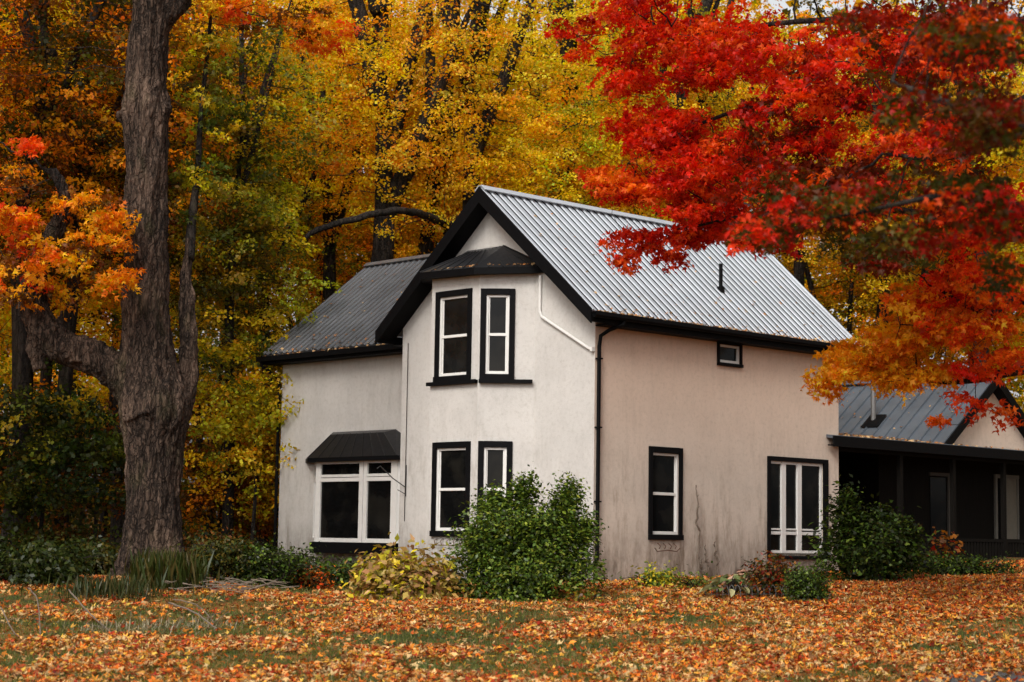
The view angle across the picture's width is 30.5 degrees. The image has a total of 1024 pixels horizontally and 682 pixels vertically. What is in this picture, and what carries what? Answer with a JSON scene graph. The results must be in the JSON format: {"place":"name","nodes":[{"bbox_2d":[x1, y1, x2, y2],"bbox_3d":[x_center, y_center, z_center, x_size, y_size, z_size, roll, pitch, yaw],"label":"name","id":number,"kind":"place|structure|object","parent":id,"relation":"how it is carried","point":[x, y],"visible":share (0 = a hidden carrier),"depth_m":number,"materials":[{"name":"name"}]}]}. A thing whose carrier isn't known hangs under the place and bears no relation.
{"place":"outdoors","nodes":[
{"label":"outdoors","id":0,"kind":"place"},
{"bbox_2d":[0,517,1023,681],"bbox_3d":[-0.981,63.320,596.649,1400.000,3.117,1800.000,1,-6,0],"label":"ground","id":1,"kind":"structure","parent":0,"point":[441,634],"depth_m":26.79,"materials":[{"name":"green plant"}]},
{"bbox_2d":[0,606,30,636],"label":"fallen branch","id":2,"kind":"object","parent":1,"relation":"on","point":[8,622],"visible":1,"depth_m":26.25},
{"bbox_2d":[0,8,58,333],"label":"maple tree","id":3,"kind":"object","parent":1,"relation":"on","point":[7,306],"visible":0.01,"depth_m":61.64,"materials":[{"name":"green plant"}]},
{"bbox_2d":[0,401,67,541],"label":"young maple","id":4,"kind":"object","parent":1,"relation":"on","point":[2,469],"visible":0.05,"depth_m":45.76,"materials":[{"name":"green plant"}]},
{"bbox_2d":[28,587,40,634],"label":"fallen branch","id":5,"kind":"object","parent":1,"relation":"on","point":[38,608],"visible":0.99,"depth_m":27.12,"materials":[{"name":"wood"}]},
{"bbox_2d":[0,0,98,522],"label":"bare tree","id":6,"kind":"object","parent":1,"relation":"on","point":[31,375],"visible":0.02,"depth_m":52.08,"materials":[{"name":"brown plant"}]},
{"bbox_2d":[0,519,110,585],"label":"thicket","id":7,"kind":"object","parent":1,"relation":"on","point":[38,563],"visible":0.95,"depth_m":32.33,"materials":[{"name":"green plant"}]},
{"bbox_2d":[0,0,115,411],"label":"maple tree","id":8,"kind":"object","parent":1,"relation":"on","point":[8,324],"visible":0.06,"depth_m":50.06,"materials":[{"name":"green plant"}]},
{"bbox_2d":[1,520,118,552],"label":"thicket","id":9,"kind":"object","parent":1,"relation":"on","point":[99,533],"visible":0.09,"depth_m":44.55,"materials":[{"name":"green plant"}]},
{"bbox_2d":[0,357,125,549],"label":"young maple","id":10,"kind":"object","parent":1,"relation":"on","point":[60,448],"visible":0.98,"depth_m":40.29,"materials":[{"name":"green plant"}]},
{"bbox_2d":[21,531,120,575],"bbox_3d":[-9.013,4.457,38.846,3.025,1.068,2.905,1,-6,0],"label":"thicket","id":11,"kind":"object","parent":1,"relation":"on","point":[105,564],"visible":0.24,"depth_m":38.25,"materials":[{"name":"green plant"}]},
{"bbox_2d":[33,383,112,537],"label":"young maple","id":12,"kind":"object","parent":1,"relation":"on","point":[91,473],"visible":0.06,"depth_m":53.59,"materials":[{"name":"green plant"}]},
{"bbox_2d":[0,2,178,395],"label":"maple tree","id":13,"kind":"object","parent":1,"relation":"on","point":[8,329],"visible":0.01,"depth_m":64.72,"materials":[{"name":"orange plant"}]},
{"bbox_2d":[68,589,110,631],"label":"fallen branch","id":14,"kind":"object","parent":1,"relation":"on","point":[74,596],"visible":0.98,"depth_m":27.74,"materials":[{"name":"wood"}]},
{"bbox_2d":[11,395,184,546],"bbox_3d":[-9.764,3.319,44.095,4.122,4.335,3.196,3,-6,-22],"label":"young maple","id":15,"kind":"object","parent":1,"relation":"on","point":[94,513],"visible":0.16,"depth_m":43.70,"materials":[{"name":"green plant"}]},
{"bbox_2d":[83,136,120,543],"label":"bare tree","id":16,"kind":"object","parent":1,"relation":"on","point":[103,514],"visible":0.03,"depth_m":57.70,"materials":[{"name":"brown plant"}]},
{"bbox_2d":[21,570,193,603],"bbox_3d":[-6.503,4.012,30.577,2.708,0.560,1.406,-1,-6,17],"label":"grass clump","id":17,"kind":"object","parent":1,"relation":"on","point":[123,587],"visible":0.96,"depth_m":30.41,"materials":[{"name":"green plant"}]},
{"bbox_2d":[0,5,238,525],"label":"maple tree","id":18,"kind":"object","parent":1,"relation":"on","point":[91,391],"visible":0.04,"depth_m":62.70,"materials":[{"name":"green plant"}]},
{"bbox_2d":[0,0,239,548],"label":"maple tree","id":19,"kind":"object","parent":1,"relation":"on","point":[20,357],"visible":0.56,"depth_m":45.21,"materials":[{"name":"orange plant"}]},
{"bbox_2d":[0,0,253,522],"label":"maple tree","id":20,"kind":"object","parent":1,"relation":"on","point":[45,380],"visible":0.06,"depth_m":54.75,"materials":[{"name":"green plant"}]},
{"bbox_2d":[43,615,215,633],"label":"grass clump","id":21,"kind":"object","parent":1,"relation":"on","point":[129,628],"visible":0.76,"depth_m":26.51,"materials":[{"name":"green plant"}]},
{"bbox_2d":[0,0,269,535],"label":"maple tree","id":22,"kind":"object","parent":1,"relation":"on","point":[65,375],"visible":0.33,"depth_m":46.88,"materials":[{"name":"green plant"}]},
{"bbox_2d":[5,0,269,398],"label":"maple tree","id":23,"kind":"object","parent":1,"relation":"on","point":[246,40],"depth_m":66.83,"materials":[{"name":"orange plant"}]},
{"bbox_2d":[0,0,303,548],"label":"maple tree","id":24,"kind":"object","parent":1,"relation":"on","point":[119,522],"visible":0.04,"depth_m":51.92,"materials":[{"name":"orange plant"}]},
{"bbox_2d":[27,474,279,548],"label":"forest undergrowth","id":25,"kind":"object","parent":1,"relation":"on","point":[183,519],"visible":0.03,"depth_m":61.95,"materials":[{"name":"green plant"}]},
{"bbox_2d":[108,546,219,590],"bbox_3d":[-5.936,3.881,32.032,1.616,0.839,1.381,-4,-8,39],"label":"grass clump","id":26,"kind":"object","parent":1,"relation":"on","point":[179,568],"visible":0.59,"depth_m":31.81,"materials":[{"name":"green plant"}]},
{"bbox_2d":[0,0,365,575],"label":"old maple","id":27,"kind":"object","parent":1,"relation":"on","point":[146,379],"visible":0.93,"depth_m":34.99,"materials":[{"name":"brown plant"}]},
{"bbox_2d":[114,614,272,634],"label":"grass clump","id":28,"kind":"object","parent":1,"relation":"on","point":[175,623],"visible":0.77,"depth_m":26.88,"materials":[{"name":"green plant"}]},
{"bbox_2d":[173,589,224,621],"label":"fallen branch","id":29,"kind":"object","parent":1,"relation":"on","point":[196,604],"visible":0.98,"depth_m":28.21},
{"bbox_2d":[170,529,263,584],"bbox_3d":[-5.220,3.846,33.434,1.932,1.014,1.703,1,-6,0],"label":"green shrub","id":30,"kind":"object","parent":1,"relation":"on","point":[226,563],"visible":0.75,"depth_m":33.08,"materials":[{"name":"green plant"}]},
{"bbox_2d":[176,356,262,540],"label":"young maple","id":31,"kind":"object","parent":1,"relation":"on","point":[190,440],"visible":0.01,"depth_m":57.88,"materials":[{"name":"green plant"}]},
{"bbox_2d":[89,0,350,542],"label":"maple tree","id":32,"kind":"object","parent":1,"relation":"on","point":[252,218],"visible":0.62,"depth_m":49.10,"materials":[{"name":"green plant"}]},
{"bbox_2d":[182,523,263,569],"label":"thicket","id":33,"kind":"object","parent":1,"relation":"on","point":[187,543],"visible":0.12,"depth_m":44.25,"materials":[{"name":"green plant"}]},
{"bbox_2d":[179,425,279,536],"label":"young maple","id":34,"kind":"object","parent":1,"relation":"on","point":[205,499],"visible":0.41,"depth_m":49.33,"materials":[{"name":"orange plant"}]},
{"bbox_2d":[165,576,295,592],"bbox_3d":[-4.845,4.177,31.852,2.525,0.351,1.553,1,-6,0],"label":"brush pile","id":35,"kind":"object","parent":1,"relation":"on","point":[224,586],"visible":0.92,"depth_m":31.74,"materials":[{"name":"wood"}]},
{"bbox_2d":[194,24,278,538],"bbox_3d":[-10.873,-1.929,64.979,5.199,18.236,6.801,7,-8,-43],"label":"bare tree","id":36,"kind":"object","parent":1,"relation":"on","point":[199,440],"visible":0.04,"depth_m":63.96,"materials":[{"name":"brown plant"}]},
{"bbox_2d":[184,310,303,543],"bbox_3d":[-6.577,2.556,48.257,4.940,6.569,4.102,1,-6,0],"label":"young maple","id":37,"kind":"object","parent":1,"relation":"on","point":[254,424],"visible":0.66,"depth_m":47.76,"materials":[{"name":"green plant"}]},
{"bbox_2d":[207,379,280,548],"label":"young maple","id":38,"kind":"object","parent":1,"relation":"on","point":[268,523],"visible":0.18,"depth_m":50.17,"materials":[{"name":"yellow plant"}]},
{"bbox_2d":[172,4,321,535],"bbox_3d":[-8.954,-2.366,60.238,6.018,18.211,6.544,7,-8,-44],"label":"bare tree","id":39,"kind":"object","parent":1,"relation":"on","point":[212,521],"visible":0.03,"depth_m":60.08,"materials":[{"name":"brown plant"}]},
{"bbox_2d":[241,578,278,589],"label":"fallen branch","id":40,"kind":"object","parent":1,"relation":"on","point":[258,586],"visible":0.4,"depth_m":31.80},
{"bbox_2d":[217,533,333,587],"bbox_3d":[-4.260,3.914,33.347,2.175,1.031,2.387,1,-6,0],"label":"green shrub","id":41,"kind":"object","parent":1,"relation":"on","point":[271,564],"visible":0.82,"depth_m":33.22,"materials":[{"name":"green plant"}]},
{"bbox_2d":[196,68,364,549],"bbox_3d":[-7.232,-1.058,57.689,5.680,15.568,5.949,3,-6,-21],"label":"maple tree","id":42,"kind":"object","parent":1,"relation":"on","point":[301,275],"visible":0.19,"depth_m":57.18,"materials":[{"name":"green plant"}]},
{"bbox_2d":[214,11,369,410],"bbox_3d":[-7.699,-2.103,62.754,6.184,18.219,9.074,-3,-7,33],"label":"bare tree","id":43,"kind":"object","parent":1,"relation":"on","point":[297,232],"visible":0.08,"depth_m":62.44,"materials":[{"name":"brown plant"}]},
{"bbox_2d":[169,0,450,520],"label":"maple tree","id":44,"kind":"object","parent":1,"relation":"on","point":[356,223],"visible":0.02,"depth_m":65.30,"materials":[{"name":"yellow plant"}]},
{"bbox_2d":[289,558,343,590],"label":"red leaved shrub","id":45,"kind":"object","parent":1,"relation":"on","point":[318,582],"visible":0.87,"depth_m":33.55,"materials":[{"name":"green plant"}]},
{"bbox_2d":[257,57,395,320],"bbox_3d":[-6.849,-1.962,64.643,7.134,18.224,5.819,1,-6,0],"label":"bare tree","id":46,"kind":"object","parent":1,"relation":"on","point":[309,211],"visible":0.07,"depth_m":64.68,"materials":[{"name":"brown plant"}]},
{"bbox_2d":[198,0,461,301],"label":"maple tree","id":47,"kind":"object","parent":1,"relation":"on","point":[328,272],"visible":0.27,"depth_m":57.44,"materials":[{"name":"yellow plant"}]},
{"bbox_2d":[308,552,365,587],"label":"green shrub","id":48,"kind":"object","parent":1,"relation":"on","point":[341,576],"visible":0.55,"depth_m":34.15,"materials":[{"name":"green plant"}]},
{"bbox_2d":[213,0,462,303],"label":"maple tree","id":49,"kind":"object","parent":1,"relation":"on","point":[318,256],"visible":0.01,"depth_m":68.11,"materials":[{"name":"yellow plant"}]},
{"bbox_2d":[248,0,508,314],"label":"maple tree","id":50,"kind":"object","parent":1,"relation":"on","point":[348,277],"visible":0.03,"depth_m":66.41,"materials":[{"name":"yellow plant"}]},
{"bbox_2d":[211,0,558,261],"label":"maple tree","id":51,"kind":"object","parent":1,"relation":"on","point":[385,138],"visible":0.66,"depth_m":55.46,"materials":[{"name":"yellow plant"}]},
{"bbox_2d":[336,531,478,600],"bbox_3d":[-1.781,3.923,32.322,2.498,1.296,1.927,1,-6,0],"label":"peony plant","id":52,"kind":"object","parent":1,"relation":"on","point":[411,577],"visible":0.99,"depth_m":31.95,"materials":[{"name":"yellow plant"}]},
{"bbox_2d":[352,35,468,248],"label":"bare tree","id":53,"kind":"object","parent":1,"relation":"on","point":[373,206],"visible":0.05,"depth_m":63.18,"materials":[{"name":"brown plant"}]},
{"bbox_2d":[301,0,583,257],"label":"maple tree","id":54,"kind":"object","parent":1,"relation":"on","point":[425,244],"visible":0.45,"depth_m":56.75,"materials":[{"name":"yellow plant"}]},
{"bbox_2d":[317,0,638,271],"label":"maple tree","id":55,"kind":"object","parent":1,"relation":"on","point":[498,43],"visible":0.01,"depth_m":67.12,"materials":[{"name":"yellow plant"}]},
{"bbox_2d":[332,0,660,257],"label":"maple tree","id":56,"kind":"object","parent":1,"relation":"on","point":[505,81],"visible":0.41,"depth_m":55.60,"materials":[{"name":"yellow plant"}]},
{"bbox_2d":[0,559,1023,681],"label":"fallen leaves","id":57,"kind":"object","parent":1,"relation":"on","point":[800,660],"depth_m":25.97,"materials":[{"name":"plant"}]},
{"bbox_2d":[0,0,1023,521],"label":"distant woodland","id":58,"kind":"object","parent":1,"relation":"on","point":[786,12],"visible":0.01,"depth_m":90.04,"materials":[{"name":"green plant"}]},
{"bbox_2d":[436,464,609,602],"bbox_3d":[0.162,3.347,32.761,3.143,2.504,2.501,1,-6,0],"label":"green shrub","id":59,"kind":"object","parent":1,"relation":"on","point":[517,551],"visible":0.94,"depth_m":32.31,"materials":[{"name":"green plant"}]},
{"bbox_2d":[391,0,731,243],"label":"maple tree","id":60,"kind":"object","parent":1,"relation":"on","point":[574,86],"visible":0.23,"depth_m":56.64,"materials":[{"name":"yellow plant"}]},
{"bbox_2d":[502,23,623,196],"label":"bare tree","id":61,"kind":"object","parent":1,"relation":"on","point":[540,81],"visible":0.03,"depth_m":65.16,"materials":[{"name":"brown plant"}]},
{"bbox_2d":[551,581,611,603],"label":"ground cover","id":62,"kind":"object","parent":1,"relation":"on","point":[590,597],"visible":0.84,"depth_m":31.37,"materials":[{"name":"green plant"}]},
{"bbox_2d":[430,0,740,221],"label":"maple tree","id":63,"kind":"object","parent":1,"relation":"on","point":[705,8],"visible":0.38,"depth_m":56.25,"materials":[{"name":"yellow plant"}]},
{"bbox_2d":[482,0,722,219],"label":"maple tree","id":64,"kind":"object","parent":1,"relation":"on","point":[691,100],"visible":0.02,"depth_m":66.47,"materials":[{"name":"yellow plant"}]},
{"bbox_2d":[489,12,778,209],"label":"maple tree","id":65,"kind":"object","parent":1,"relation":"on","point":[541,99],"depth_m":71.01,"materials":[{"name":"yellow plant"}]},
{"bbox_2d":[256,185,1023,580],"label":"farmhouse","id":66,"kind":"object","parent":1,"relation":"on","point":[440,399],"visible":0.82,"depth_m":41.48,"materials":[{"name":"paint"}]},
{"bbox_2d":[305,429,400,554],"bbox_3d":[-3.708,3.557,44.360,0.795,2.920,4.730,7,-8,-44],"label":"bay window","id":67,"kind":"structure","parent":66,"relation":"in","point":[358,513],"depth_m":44.03,"materials":[{"name":"black paint"}]},
{"bbox_2d":[429,441,470,536],"bbox_3d":[-1.290,3.137,39.768,0.140,2.002,1.180,7,-8,-44],"label":"window","id":68,"kind":"structure","parent":66,"relation":"in","point":[451,465],"depth_m":39.86,"materials":[{"name":"black paint"}]},
{"bbox_2d":[433,288,472,381],"bbox_3d":[-1.246,-0.113,40.120,0.140,1.962,1.140,7,-8,-44],"label":"window","id":69,"kind":"structure","parent":66,"relation":"in","point":[453,330],"depth_m":40.18,"materials":[{"name":"black paint"}]},
{"bbox_2d":[477,441,512,519],"bbox_3d":[-0.361,3.091,39.193,0.720,2.002,0.140,1,-6,3],"label":"window","id":70,"kind":"structure","parent":66,"relation":"in","point":[496,462],"depth_m":39.26,"materials":[{"name":"black paint"}]},
{"bbox_2d":[479,288,514,378],"bbox_3d":[-0.306,-0.146,39.535,0.730,1.932,0.140,1,-6,3],"label":"window","id":71,"kind":"structure","parent":66,"relation":"in","point":[497,315],"depth_m":39.56,"materials":[{"name":"black paint"}]},
{"bbox_2d":[264,213,1018,449],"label":"roof leaves","id":72,"kind":"object","parent":66,"relation":"on","point":[846,433],"visible":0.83,"depth_m":42.90,"materials":[{"name":"orange plant"}]},
{"bbox_2d":[648,446,683,539],"bbox_3d":[3.216,3.198,39.399,1.060,1.942,0.140,7,-8,-44],"label":"window","id":73,"kind":"structure","parent":66,"relation":"in","point":[665,487],"depth_m":39.46,"materials":[{"name":"glass"}]},
{"bbox_2d":[717,342,743,367],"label":"window","id":74,"kind":"structure","parent":66,"relation":"in","point":[727,355],"depth_m":41.22,"materials":[{"name":"black paint"}]},
{"bbox_2d":[767,456,828,559],"bbox_3d":[6.462,3.796,42.522,2.220,2.292,0.180,7,-8,-44],"label":"window","id":75,"kind":"structure","parent":66,"relation":"in","point":[794,489],"depth_m":42.50,"materials":[{"name":"black paint"}]},
{"bbox_2d":[929,472,949,545],"bbox_3d":[11.069,4.572,48.555,0.920,2.320,0.058,7,-8,-44],"label":"porch door","id":76,"kind":"structure","parent":66,"relation":"in","point":[939,487],"depth_m":48.61,"materials":[{"name":"black glass"}]},
{"bbox_2d":[994,474,1018,538],"bbox_3d":[13.401,4.492,50.831,1.200,1.730,0.058,7,-8,-44],"label":"porch window","id":77,"kind":"structure","parent":66,"relation":"in","point":[1012,481],"depth_m":50.90,"materials":[{"name":"paint"}]},
{"bbox_2d":[611,560,683,586],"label":"leafy weed","id":78,"kind":"object","parent":1,"relation":"on","point":[659,577],"visible":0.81,"depth_m":34.50,"materials":[{"name":"green plant"}]},
{"bbox_2d":[523,0,785,220],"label":"maple tree","id":79,"kind":"object","parent":1,"relation":"on","point":[754,20],"depth_m":68.38,"materials":[{"name":"yellow plant"}]},
{"bbox_2d":[663,560,718,588],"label":"leafy weed","id":80,"kind":"object","parent":1,"relation":"on","point":[687,582],"visible":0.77,"depth_m":33.62,"materials":[{"name":"green plant"}]},
{"bbox_2d":[695,486,719,576],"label":"dead vine","id":81,"kind":"object","parent":1,"relation":"on","point":[706,561],"visible":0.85,"depth_m":39.99,"materials":[{"name":"plant"}]},
{"bbox_2d":[575,0,851,226],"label":"maple tree","id":82,"kind":"object","parent":1,"relation":"on","point":[706,97],"visible":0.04,"depth_m":60.49,"materials":[{"name":"yellow plant"}]},
{"bbox_2d":[699,574,755,597],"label":"hosta plant","id":83,"kind":"object","parent":1,"relation":"on","point":[717,581],"visible":0.88,"depth_m":31.92,"materials":[{"name":"green plant"}]},
{"bbox_2d":[721,569,754,589],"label":"hosta plant","id":84,"kind":"object","parent":1,"relation":"on","point":[742,574],"visible":0.23,"depth_m":32.53,"materials":[{"name":"green plant"}]},
{"bbox_2d":[705,585,793,598],"bbox_3d":[4.009,4.268,31.716,1.522,0.337,0.014,-1,-6,19],"label":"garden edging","id":85,"kind":"object","parent":1,"relation":"on","point":[744,586],"visible":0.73,"depth_m":31.76,"materials":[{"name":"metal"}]},
{"bbox_2d":[734,549,798,598],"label":"flowering plant","id":86,"kind":"object","parent":1,"relation":"on","point":[767,576],"visible":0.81,"depth_m":31.76,"materials":[{"name":"brown plant"}]},
{"bbox_2d":[543,0,1023,434],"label":"red maple","id":87,"kind":"object","parent":1,"relation":"on","point":[888,357],"visible":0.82,"depth_m":29.40,"materials":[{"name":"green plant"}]},
{"bbox_2d":[774,561,837,601],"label":"yew bush","id":88,"kind":"object","parent":1,"relation":"on","point":[811,584],"visible":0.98,"depth_m":31.05,"materials":[{"name":"green plant"}]},
{"bbox_2d":[741,50,874,307],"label":"bare tree","id":89,"kind":"object","parent":1,"relation":"on","point":[809,281],"visible":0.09,"depth_m":66.56,"materials":[{"name":"brown plant"}]},
{"bbox_2d":[692,6,952,327],"bbox_3d":[9.880,-2.329,61.357,8.872,18.640,10.250,1,-6,0],"label":"maple tree","id":90,"kind":"object","parent":1,"relation":"on","point":[798,267],"visible":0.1,"depth_m":60.18,"materials":[{"name":"yellow plant"}]},
{"bbox_2d":[708,2,938,337],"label":"maple tree","id":91,"kind":"object","parent":1,"relation":"on","point":[828,303],"visible":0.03,"depth_m":71.42,"materials":[{"name":"yellow plant"}]},
{"bbox_2d":[833,311,873,380],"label":"young maple","id":92,"kind":"object","parent":1,"relation":"on","point":[840,321],"visible":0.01,"depth_m":57.61,"materials":[{"name":"yellow plant"}]},
{"bbox_2d":[809,73,915,333],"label":"bare tree","id":93,"kind":"object","parent":1,"relation":"on","point":[850,306],"visible":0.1,"depth_m":68.49,"materials":[{"name":"brown plant"}]},
{"bbox_2d":[717,0,1023,302],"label":"shade maple","id":94,"kind":"object","parent":1,"relation":"on","point":[991,38],"visible":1,"depth_m":16.07,"materials":[{"name":"red plant"}]},
{"bbox_2d":[801,474,940,582],"bbox_3d":[6.858,3.638,36.081,2.597,2.168,2.522,4,-7,-23],"label":"dark shrub","id":95,"kind":"object","parent":1,"relation":"on","point":[881,547],"visible":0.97,"depth_m":35.76,"materials":[{"name":"green plant"}]},
{"bbox_2d":[748,0,1023,375],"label":"maple tree","id":96,"kind":"object","parent":1,"relation":"on","point":[860,124],"visible":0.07,"depth_m":63.23,"materials":[{"name":"orange plant"}]},
{"bbox_2d":[804,0,1023,411],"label":"maple tree","id":97,"kind":"object","parent":1,"relation":"on","point":[1020,400],"visible":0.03,"depth_m":71.37,"materials":[{"name":"orange plant"}]},
{"bbox_2d":[838,65,998,375],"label":"bare tree","id":98,"kind":"object","parent":1,"relation":"on","point":[923,272],"visible":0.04,"depth_m":66.56,"materials":[{"name":"brown plant"}]},
{"bbox_2d":[814,5,1023,385],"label":"maple tree","id":99,"kind":"object","parent":1,"relation":"on","point":[916,278],"visible":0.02,"depth_m":69.93,"materials":[{"name":"orange plant"}]},
{"bbox_2d":[845,0,1023,372],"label":"maple tree","id":100,"kind":"object","parent":1,"relation":"on","point":[978,72],"visible":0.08,"depth_m":62.50,"materials":[{"name":"orange plant"}]},
{"bbox_2d":[931,527,964,562],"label":"shrub","id":101,"kind":"object","parent":1,"relation":"on","point":[941,545],"visible":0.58,"depth_m":41.74,"materials":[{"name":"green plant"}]},
{"bbox_2d":[891,29,1023,387],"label":"maple tree","id":102,"kind":"object","parent":1,"relation":"on","point":[994,174],"visible":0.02,"depth_m":69.55,"materials":[{"name":"orange plant"}]},
{"bbox_2d":[895,549,1021,574],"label":"ground cover","id":103,"kind":"object","parent":1,"relation":"on","point":[957,565],"visible":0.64,"depth_m":38.08,"materials":[{"name":"green plant"}]},
{"bbox_2d":[973,11,1023,291],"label":"maple tree","id":104,"kind":"object","parent":1,"relation":"on","point":[994,156],"visible":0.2,"depth_m":52.90,"materials":[{"name":"yellow plant"}]},
{"bbox_2d":[0,0,1023,514],"label":"sky","id":105,"kind":"structure","parent":0,"point":[782,3],"materials":[{"name":"white"}]},
{"bbox_2d":[915,671,1023,681],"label":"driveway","id":106,"kind":"structure","parent":0,"point":[979,678],"depth_m":22.41,"materials":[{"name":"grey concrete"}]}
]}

